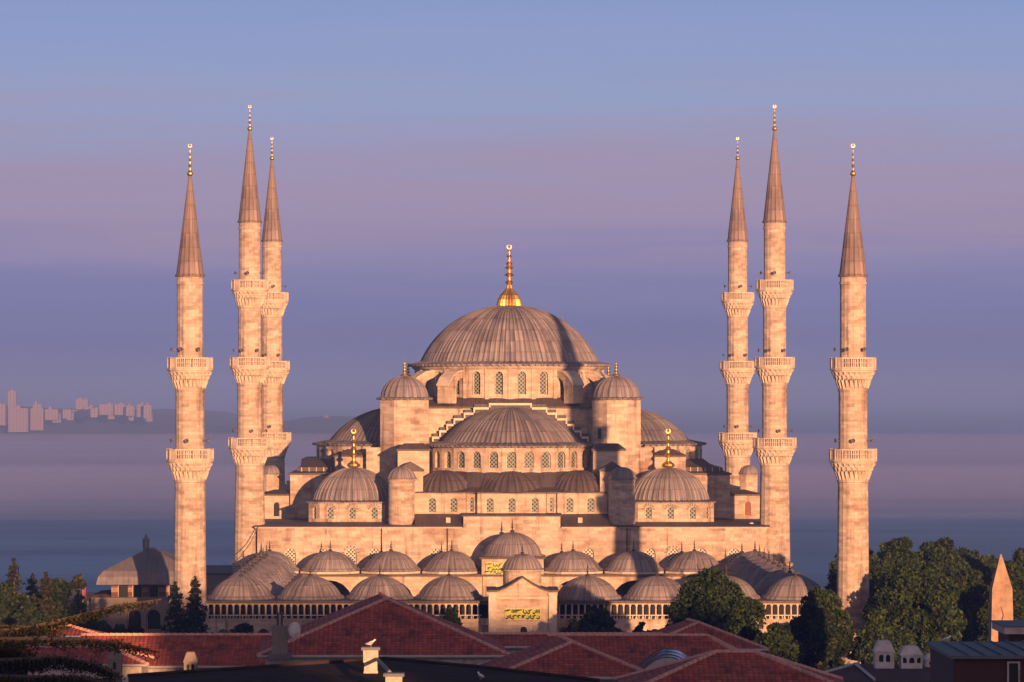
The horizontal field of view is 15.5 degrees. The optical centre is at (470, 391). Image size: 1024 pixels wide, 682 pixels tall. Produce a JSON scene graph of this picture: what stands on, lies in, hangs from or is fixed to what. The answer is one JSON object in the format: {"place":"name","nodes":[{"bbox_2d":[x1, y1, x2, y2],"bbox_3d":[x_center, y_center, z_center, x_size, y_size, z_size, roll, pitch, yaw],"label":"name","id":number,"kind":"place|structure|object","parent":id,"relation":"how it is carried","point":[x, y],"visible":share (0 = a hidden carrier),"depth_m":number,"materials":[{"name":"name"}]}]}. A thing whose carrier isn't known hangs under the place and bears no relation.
{"place":"outdoors","nodes":[
{"label":"outdoors","id":0,"kind":"place"},
{"bbox_2d":[70,574,86,594],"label":"leafy tree","id":1,"kind":"object","parent":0,"point":[77,582],"visible":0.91,"depth_m":419.57,"materials":[{"name":"green plant"}]},
{"bbox_2d":[0,406,356,440],"bbox_3d":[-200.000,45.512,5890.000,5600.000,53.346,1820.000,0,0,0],"label":"hills","id":2,"kind":"structure","parent":0,"point":[219,425],"depth_m":5181.27,"materials":[{"name":"grey"}]},
{"bbox_2d":[0,402,6,424],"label":"apartment block","id":3,"kind":"structure","parent":2,"relation":"on","point":[3,414],"depth_m":5102.03,"materials":[{"name":"concrete"}]},
{"bbox_2d":[8,389,15,407],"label":"apartment block","id":4,"kind":"structure","parent":2,"relation":"on","point":[11,398],"depth_m":5123.31,"materials":[{"name":"concrete"}]},
{"bbox_2d":[8,406,28,431],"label":"apartment block","id":5,"kind":"structure","parent":2,"relation":"on","point":[18,418],"depth_m":5115.17,"materials":[{"name":"concrete"}]},
{"bbox_2d":[30,406,43,429],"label":"apartment block","id":6,"kind":"structure","parent":2,"relation":"on","point":[36,418],"depth_m":5123.79,"materials":[{"name":"concrete"}]},
{"bbox_2d":[45,407,58,419],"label":"apartment block","id":7,"kind":"structure","parent":2,"relation":"on","point":[51,413],"depth_m":5137.21,"materials":[{"name":"concrete"}]},
{"bbox_2d":[75,398,88,409],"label":"apartment block","id":8,"kind":"structure","parent":2,"relation":"on","point":[80,403],"depth_m":5245.19,"materials":[{"name":"concrete"}]},
{"bbox_2d":[100,403,113,414],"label":"apartment block","id":9,"kind":"structure","parent":2,"relation":"on","point":[107,409],"depth_m":5139.39,"materials":[{"name":"concrete"}]},
{"bbox_2d":[114,403,125,414],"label":"apartment block","id":10,"kind":"structure","parent":2,"relation":"on","point":[119,408],"depth_m":5132.39,"materials":[{"name":"concrete"}]},
{"bbox_2d":[126,403,134,415],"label":"apartment block","id":11,"kind":"structure","parent":2,"relation":"on","point":[130,410],"depth_m":5112.33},
{"bbox_2d":[144,403,151,418],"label":"apartment block","id":12,"kind":"structure","parent":2,"relation":"on","point":[147,411],"depth_m":5113.13,"materials":[{"name":"concrete"}]},
{"bbox_2d":[18,590,927,664],"bbox_3d":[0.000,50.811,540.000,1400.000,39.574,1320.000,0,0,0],"label":"ground","id":13,"kind":"structure","parent":0,"point":[484,627],"depth_m":554.52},
{"bbox_2d":[5,557,25,611],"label":"conifer","id":14,"kind":"object","parent":13,"relation":"on","point":[13,573],"visible":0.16,"depth_m":379.85,"materials":[{"name":"plant"}]},
{"bbox_2d":[0,610,33,674],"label":"conifer","id":15,"kind":"object","parent":13,"relation":"on","point":[25,618],"visible":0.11,"depth_m":359.73,"materials":[{"name":"green plant"}]},
{"bbox_2d":[0,580,50,674],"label":"leafy tree","id":16,"kind":"object","parent":13,"relation":"on","point":[20,603],"visible":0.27,"depth_m":371.08,"materials":[{"name":"green plant"}]},
{"bbox_2d":[22,573,41,609],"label":"conifer","id":17,"kind":"object","parent":13,"relation":"on","point":[32,587],"visible":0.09,"depth_m":384.75,"materials":[{"name":"green plant"}]},
{"bbox_2d":[33,571,58,624],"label":"conifer","id":18,"kind":"object","parent":13,"relation":"on","point":[45,582],"visible":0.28,"depth_m":374.74,"materials":[{"name":"plant"}]},
{"bbox_2d":[30,578,89,628],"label":"leafy tree","id":19,"kind":"object","parent":13,"relation":"on","point":[62,593],"visible":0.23,"depth_m":377.07,"materials":[{"name":"green plant"}]},
{"bbox_2d":[25,624,106,644],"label":"tiled house","id":20,"kind":"structure","parent":13,"relation":"on","point":[75,632],"depth_m":260.21,"materials":[{"name":"red tile"}]},
{"bbox_2d":[0,599,161,681],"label":"cedar tree","id":21,"kind":"object","parent":13,"relation":"on","point":[26,661],"visible":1,"depth_m":144.38,"materials":[{"name":"green plant"}]},
{"bbox_2d":[71,601,100,630],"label":"leafy tree","id":22,"kind":"object","parent":13,"relation":"on","point":[94,625],"visible":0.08,"depth_m":383.21,"materials":[{"name":"green plant"}]},
{"bbox_2d":[25,645,155,681],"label":"tiled house","id":23,"kind":"structure","parent":13,"relation":"on","point":[131,664],"depth_m":233.41,"materials":[{"name":"red tile"}]},
{"bbox_2d":[107,647,122,681],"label":"chimney","id":24,"kind":"object","parent":23,"relation":"on","point":[115,663],"visible":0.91,"depth_m":225.60,"materials":[{"name":"concrete"}]},
{"bbox_2d":[84,590,110,611],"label":"annex","id":25,"kind":"object","parent":13,"relation":"on","point":[104,593],"visible":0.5,"depth_m":455.00,"materials":[{"name":"stone"}]},
{"bbox_2d":[98,620,112,632],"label":"shrub","id":26,"kind":"object","parent":13,"relation":"on","point":[105,626],"visible":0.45,"depth_m":445.40,"materials":[{"name":"green plant"}]},
{"bbox_2d":[112,624,129,634],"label":"shrub","id":27,"kind":"object","parent":13,"relation":"on","point":[118,628],"visible":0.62,"depth_m":445.53,"materials":[{"name":"green plant"}]},
{"bbox_2d":[127,622,144,634],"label":"shrub","id":28,"kind":"object","parent":13,"relation":"on","point":[134,627],"visible":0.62,"depth_m":445.48,"materials":[{"name":"green plant"}]},
{"bbox_2d":[91,534,210,634],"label":"pavilion","id":29,"kind":"structure","parent":13,"relation":"on","point":[146,573],"depth_m":453.77,"materials":[{"name":"stone"}]},
{"bbox_2d":[118,585,127,596],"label":"window","id":30,"kind":"structure","parent":29,"relation":"in","point":[122,589],"depth_m":455.34,"materials":[{"name":"glass"}]},
{"bbox_2d":[132,585,141,596],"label":"window","id":31,"kind":"structure","parent":29,"relation":"in","point":[136,589],"depth_m":455.34,"materials":[{"name":"glass"}]},
{"bbox_2d":[149,585,158,596],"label":"window","id":32,"kind":"structure","parent":29,"relation":"in","point":[153,589],"depth_m":455.34,"materials":[{"name":"glass"}]},
{"bbox_2d":[157,581,186,632],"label":"conifer","id":33,"kind":"object","parent":13,"relation":"on","point":[174,596],"visible":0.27,"depth_m":404.64,"materials":[{"name":"green plant"}]},
{"bbox_2d":[81,633,271,671],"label":"tiled house","id":34,"kind":"structure","parent":13,"relation":"on","point":[215,650],"depth_m":248.38,"materials":[{"name":"red tile"}]},
{"bbox_2d":[183,651,197,669],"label":"chimney","id":35,"kind":"object","parent":34,"relation":"on","point":[190,661],"visible":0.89,"depth_m":227.64,"materials":[{"name":"paint"}]},
{"bbox_2d":[171,627,202,634],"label":"shrub","id":36,"kind":"object","parent":13,"relation":"on","point":[181,630],"visible":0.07,"depth_m":397.65,"materials":[{"name":"green plant"}]},
{"bbox_2d":[166,145,213,632],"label":"minaret","id":37,"kind":"object","parent":13,"relation":"on","point":[189,463],"visible":0.94,"depth_m":430.59,"materials":[{"name":"beige stone"}]},
{"bbox_2d":[176,576,212,633],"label":"conifer","id":38,"kind":"object","parent":13,"relation":"on","point":[193,619],"visible":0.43,"depth_m":399.56,"materials":[{"name":"green plant"}]},
{"bbox_2d":[206,565,232,590],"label":"wing","id":39,"kind":"structure","parent":13,"relation":"on","point":[216,575],"depth_m":540.00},
{"bbox_2d":[228,622,253,633],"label":"shrub","id":40,"kind":"object","parent":13,"relation":"on","point":[246,627],"visible":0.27,"depth_m":432.46,"materials":[{"name":"green plant"}]},
{"bbox_2d":[228,106,271,618],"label":"minaret","id":41,"kind":"object","parent":13,"relation":"on","point":[250,450],"visible":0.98,"depth_m":513.55,"materials":[{"name":"beige stone"}]},
{"bbox_2d":[261,139,290,484],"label":"minaret","id":42,"kind":"object","parent":13,"relation":"on","point":[275,303],"visible":0.62,"depth_m":578.63,"materials":[{"name":"beige stone"}]},
{"bbox_2d":[127,657,599,681],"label":"flat roof house","id":43,"kind":"structure","parent":13,"relation":"on","point":[352,670],"depth_m":185.56,"materials":[{"name":"tile"}]},
{"bbox_2d":[361,646,379,672],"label":"chimney","id":44,"kind":"object","parent":43,"relation":"on","point":[370,654],"visible":0.95,"depth_m":186.26,"materials":[{"name":"concrete"}]},
{"bbox_2d":[383,672,404,681],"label":"chimney","id":45,"kind":"object","parent":43,"relation":"on","point":[393,676],"visible":1,"depth_m":175.64,"materials":[{"name":"concrete"}]},
{"bbox_2d":[256,592,510,664],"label":"tiled house","id":46,"kind":"structure","parent":13,"relation":"on","point":[395,628],"depth_m":232.28,"materials":[{"name":"red tile"}]},
{"bbox_2d":[268,612,290,658],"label":"chimney","id":47,"kind":"object","parent":46,"relation":"on","point":[279,649],"visible":1,"depth_m":228.73,"materials":[{"name":"grey concrete"}]},
{"bbox_2d":[289,622,300,641],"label":"satellite dish","id":48,"kind":"object","parent":47,"relation":"attached to","point":[294,629],"visible":1,"depth_m":228.12,"materials":[{"name":"white paint"}]},
{"bbox_2d":[442,607,462,624],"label":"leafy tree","id":49,"kind":"object","parent":13,"relation":"on","point":[451,613],"visible":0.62,"depth_m":436.80,"materials":[{"name":"green plant"}]},
{"bbox_2d":[229,245,769,618],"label":"mosque","id":50,"kind":"structure","parent":13,"relation":"on","point":[476,433],"depth_m":522.38,"materials":[{"name":"stone"}]},
{"bbox_2d":[273,502,279,516],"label":"window","id":51,"kind":"structure","parent":50,"relation":"in","point":[276,506],"depth_m":536.79,"materials":[{"name":"glass"}]},
{"bbox_2d":[284,548,295,564],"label":"window","id":52,"kind":"structure","parent":50,"relation":"in","point":[289,552],"depth_m":512.33,"materials":[{"name":"stone"}]},
{"bbox_2d":[324,503,335,518],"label":"window","id":53,"kind":"structure","parent":50,"relation":"in","point":[330,511],"depth_m":518.88,"materials":[{"name":"stone"}]},
{"bbox_2d":[342,545,359,565],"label":"window","id":54,"kind":"structure","parent":50,"relation":"in","point":[351,553],"depth_m":512.33,"materials":[{"name":"stone"}]},
{"bbox_2d":[346,503,358,518],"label":"window","id":55,"kind":"structure","parent":50,"relation":"in","point":[352,511],"depth_m":518.88,"materials":[{"name":"stone"}]},
{"bbox_2d":[368,503,380,518],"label":"window","id":56,"kind":"structure","parent":50,"relation":"in","point":[374,511],"depth_m":518.88,"materials":[{"name":"stone"}]},
{"bbox_2d":[428,498,435,511],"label":"window","id":57,"kind":"structure","parent":50,"relation":"in","point":[432,502],"depth_m":517.23,"materials":[{"name":"stone"}]},
{"bbox_2d":[458,451,464,467],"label":"window","id":58,"kind":"structure","parent":50,"relation":"in","point":[461,457],"depth_m":521.67,"materials":[{"name":"glass"}]},
{"bbox_2d":[473,372,479,394],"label":"window","id":59,"kind":"structure","parent":50,"relation":"in","point":[476,377],"depth_m":534.83,"materials":[{"name":"glass"}]},
{"bbox_2d":[473,451,480,467],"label":"window","id":60,"kind":"structure","parent":50,"relation":"in","point":[476,456],"depth_m":520.40,"materials":[{"name":"stone"}]},
{"bbox_2d":[486,498,493,511],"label":"window","id":61,"kind":"structure","parent":50,"relation":"in","point":[489,502],"depth_m":516.35,"materials":[{"name":"stone"}]},
{"bbox_2d":[489,451,497,467],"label":"window","id":62,"kind":"structure","parent":50,"relation":"in","point":[493,457],"depth_m":519.64,"materials":[{"name":"stone"}]},
{"bbox_2d":[495,372,502,394],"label":"window","id":63,"kind":"structure","parent":50,"relation":"in","point":[498,375],"depth_m":534.04,"materials":[{"name":"glass"}]},
{"bbox_2d":[506,451,515,467],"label":"window","id":64,"kind":"structure","parent":50,"relation":"in","point":[511,456],"depth_m":519.38,"materials":[{"name":"stone"}]},
{"bbox_2d":[518,371,525,394],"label":"window","id":65,"kind":"structure","parent":50,"relation":"in","point":[521,375],"depth_m":534.04,"materials":[{"name":"glass"}]},
{"bbox_2d":[525,452,532,467],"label":"window","id":66,"kind":"structure","parent":50,"relation":"in","point":[528,455],"depth_m":519.64,"materials":[{"name":"stone"}]},
{"bbox_2d":[531,498,538,511],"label":"window","id":67,"kind":"structure","parent":50,"relation":"in","point":[534,502],"depth_m":516.35,"materials":[{"name":"stone"}]},
{"bbox_2d":[540,372,546,394],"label":"window","id":68,"kind":"structure","parent":50,"relation":"in","point":[543,376],"depth_m":534.83,"materials":[{"name":"glass"}]},
{"bbox_2d":[542,451,549,467],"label":"window","id":69,"kind":"structure","parent":50,"relation":"in","point":[545,456],"depth_m":520.40,"materials":[{"name":"stone"}]},
{"bbox_2d":[642,503,654,518],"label":"window","id":70,"kind":"structure","parent":50,"relation":"in","point":[648,511],"depth_m":518.88,"materials":[{"name":"stone"}]},
{"bbox_2d":[664,503,676,518],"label":"window","id":71,"kind":"structure","parent":50,"relation":"in","point":[670,510],"depth_m":518.88,"materials":[{"name":"stone"}]},
{"bbox_2d":[664,545,681,566],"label":"window","id":72,"kind":"structure","parent":50,"relation":"in","point":[672,553],"depth_m":512.33,"materials":[{"name":"stone"}]},
{"bbox_2d":[686,503,698,518],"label":"window","id":73,"kind":"structure","parent":50,"relation":"in","point":[692,510],"depth_m":518.88,"materials":[{"name":"stone"}]},
{"bbox_2d":[728,548,739,565],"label":"window","id":74,"kind":"structure","parent":50,"relation":"in","point":[733,553],"depth_m":512.33,"materials":[{"name":"stone"}]},
{"bbox_2d":[744,501,750,515],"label":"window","id":75,"kind":"structure","parent":50,"relation":"in","point":[747,506],"depth_m":536.79,"materials":[{"name":"wood"}]},
{"bbox_2d":[206,519,819,634],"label":"courtyard arcade","id":76,"kind":"object","parent":13,"relation":"on","point":[269,583],"visible":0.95,"depth_m":443.02,"materials":[{"name":"stone"}]},
{"bbox_2d":[486,546,558,633],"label":"courtyard gate","id":77,"kind":"structure","parent":13,"relation":"on","point":[521,599],"depth_m":435.50,"materials":[{"name":"stone"}]},
{"bbox_2d":[480,634,642,681],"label":"tiled house","id":78,"kind":"structure","parent":13,"relation":"on","point":[561,654],"depth_m":207.20,"materials":[{"name":"red tile"}]},
{"bbox_2d":[558,618,578,632],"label":"shrub","id":79,"kind":"object","parent":13,"relation":"on","point":[572,627],"visible":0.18,"depth_m":423.57,"materials":[{"name":"green plant"}]},
{"bbox_2d":[478,632,662,652],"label":"tiled house","id":80,"kind":"structure","parent":13,"relation":"on","point":[513,642],"depth_m":264.20,"materials":[{"name":"red tile"}]},
{"bbox_2d":[576,605,624,632],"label":"leafy tree","id":81,"kind":"object","parent":13,"relation":"on","point":[594,619],"visible":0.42,"depth_m":423.94,"materials":[{"name":"green plant"}]},
{"bbox_2d":[632,621,651,632],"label":"shrub","id":82,"kind":"object","parent":13,"relation":"on","point":[639,627],"visible":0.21,"depth_m":429.63,"materials":[{"name":"green plant"}]},
{"bbox_2d":[547,633,738,665],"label":"tiled house","id":83,"kind":"structure","parent":13,"relation":"on","point":[636,648],"depth_m":243.81,"materials":[{"name":"red tile"}]},
{"bbox_2d":[638,648,688,668],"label":"skylight","id":84,"kind":"object","parent":83,"relation":"attached to","point":[663,656],"visible":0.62,"depth_m":236.88,"materials":[{"name":"grey glass"}]},
{"bbox_2d":[652,618,768,651],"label":"tiled house","id":85,"kind":"structure","parent":13,"relation":"on","point":[688,625],"depth_m":273.24,"materials":[{"name":"red tile"}]},
{"bbox_2d":[665,565,766,640],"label":"leafy tree","id":86,"kind":"object","parent":13,"relation":"on","point":[714,598],"visible":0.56,"depth_m":393.45,"materials":[{"name":"green plant"}]},
{"bbox_2d":[614,649,843,681],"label":"tiled house","id":87,"kind":"structure","parent":13,"relation":"on","point":[732,665],"depth_m":193.25,"materials":[{"name":"red tile"}]},
{"bbox_2d":[718,137,756,485],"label":"minaret","id":88,"kind":"object","parent":13,"relation":"on","point":[737,370],"visible":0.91,"depth_m":578.58,"materials":[{"name":"beige stone"}]},
{"bbox_2d":[753,105,796,618],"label":"minaret","id":89,"kind":"object","parent":13,"relation":"on","point":[774,448],"visible":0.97,"depth_m":513.55,"materials":[{"name":"beige stone"}]},
{"bbox_2d":[752,621,798,661],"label":"leafy tree","id":90,"kind":"object","parent":13,"relation":"on","point":[776,639],"visible":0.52,"depth_m":384.02,"materials":[{"name":"green plant"}]},
{"bbox_2d":[781,587,854,670],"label":"leafy tree","id":91,"kind":"object","parent":13,"relation":"on","point":[821,628],"visible":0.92,"depth_m":398.24,"materials":[{"name":"green plant"}]},
{"bbox_2d":[823,548,873,593],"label":"leafy tree","id":92,"kind":"object","parent":13,"relation":"on","point":[832,582],"visible":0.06,"depth_m":499.49,"materials":[{"name":"green plant"}]},
{"bbox_2d":[829,145,876,663],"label":"minaret","id":93,"kind":"object","parent":13,"relation":"on","point":[852,459],"visible":0.98,"depth_m":430.57,"materials":[{"name":"beige stone"}]},
{"bbox_2d":[825,662,929,681],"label":"flat roof house","id":94,"kind":"structure","parent":13,"relation":"on","point":[856,672],"depth_m":211.62,"materials":[{"name":"grey concrete"}]},
{"bbox_2d":[872,640,894,667],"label":"chimney","id":95,"kind":"object","parent":94,"relation":"on","point":[883,653],"visible":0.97,"depth_m":215.46,"materials":[{"name":"white paint"}]},
{"bbox_2d":[898,645,922,668],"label":"chimney","id":96,"kind":"object","parent":94,"relation":"on","point":[910,656],"visible":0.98,"depth_m":215.39,"materials":[{"name":"white paint"}]},
{"bbox_2d":[846,617,916,663],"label":"leafy tree","id":97,"kind":"object","parent":13,"relation":"on","point":[868,635],"visible":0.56,"depth_m":408.49,"materials":[{"name":"green plant"}]},
{"bbox_2d":[869,536,928,597],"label":"leafy tree","id":98,"kind":"object","parent":13,"relation":"on","point":[891,554],"visible":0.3,"depth_m":468.56,"materials":[{"name":"green plant"}]},
{"bbox_2d":[861,560,967,653],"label":"leafy tree","id":99,"kind":"object","parent":13,"relation":"on","point":[910,602],"visible":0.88,"depth_m":422.35,"materials":[{"name":"green plant"}]},
{"bbox_2d":[917,537,970,576],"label":"leafy tree","id":100,"kind":"object","parent":13,"relation":"on","point":[942,556],"visible":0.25,"depth_m":478.57,"materials":[{"name":"green plant"}]},
{"bbox_2d":[944,567,988,641],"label":"leafy tree","id":101,"kind":"object","parent":13,"relation":"on","point":[972,586],"visible":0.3,"depth_m":437.27,"materials":[{"name":"green plant"}]},
{"bbox_2d":[955,546,995,586],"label":"leafy tree","id":102,"kind":"object","parent":13,"relation":"on","point":[977,560],"visible":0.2,"depth_m":498.11,"materials":[{"name":"green plant"}]},
{"bbox_2d":[984,554,1012,567],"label":"leafy tree","id":103,"kind":"object","parent":13,"relation":"on","point":[992,558],"visible":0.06,"depth_m":518.74,"materials":[{"name":"green plant"}]},
{"bbox_2d":[975,581,1023,641],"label":"leafy tree","id":104,"kind":"object","parent":13,"relation":"on","point":[982,618],"visible":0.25,"depth_m":428.56,"materials":[{"name":"green plant"}]},
{"bbox_2d":[988,554,1012,641],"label":"obelisk","id":105,"kind":"object","parent":13,"relation":"on","point":[1000,599],"visible":0.55,"depth_m":349.05,"materials":[{"name":"stone"}]},
{"bbox_2d":[1006,547,1023,595],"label":"leafy tree","id":106,"kind":"object","parent":13,"relation":"on","point":[1015,569],"visible":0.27,"depth_m":478.26,"materials":[{"name":"green plant"}]},
{"bbox_2d":[0,398,1023,591],"bbox_3d":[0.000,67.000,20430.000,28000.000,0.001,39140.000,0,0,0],"label":"sea","id":107,"kind":"structure","parent":0,"point":[950,468],"depth_m":2791.77,"materials":[{"name":"blue liquid"}]},
{"bbox_2d":[0,0,1023,397],"label":"sky","id":108,"kind":"structure","parent":0,"point":[415,142],"materials":[{"name":"blue"}]},
{"bbox_2d":[926,640,1023,681],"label":"rooftop cabin","id":109,"kind":"object","parent":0,"point":[974,661],"visible":1,"depth_m":140.00,"materials":[{"name":"metal"}]},
{"bbox_2d":[1007,661,1019,681],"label":"window","id":110,"kind":"structure","parent":109,"relation":"in","point":[1013,667],"depth_m":139.93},
{"bbox_2d":[990,620,1023,641],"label":"rooftop block","id":111,"kind":"structure","parent":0,"point":[1010,630],"depth_m":170.15,"materials":[{"name":"metal"}]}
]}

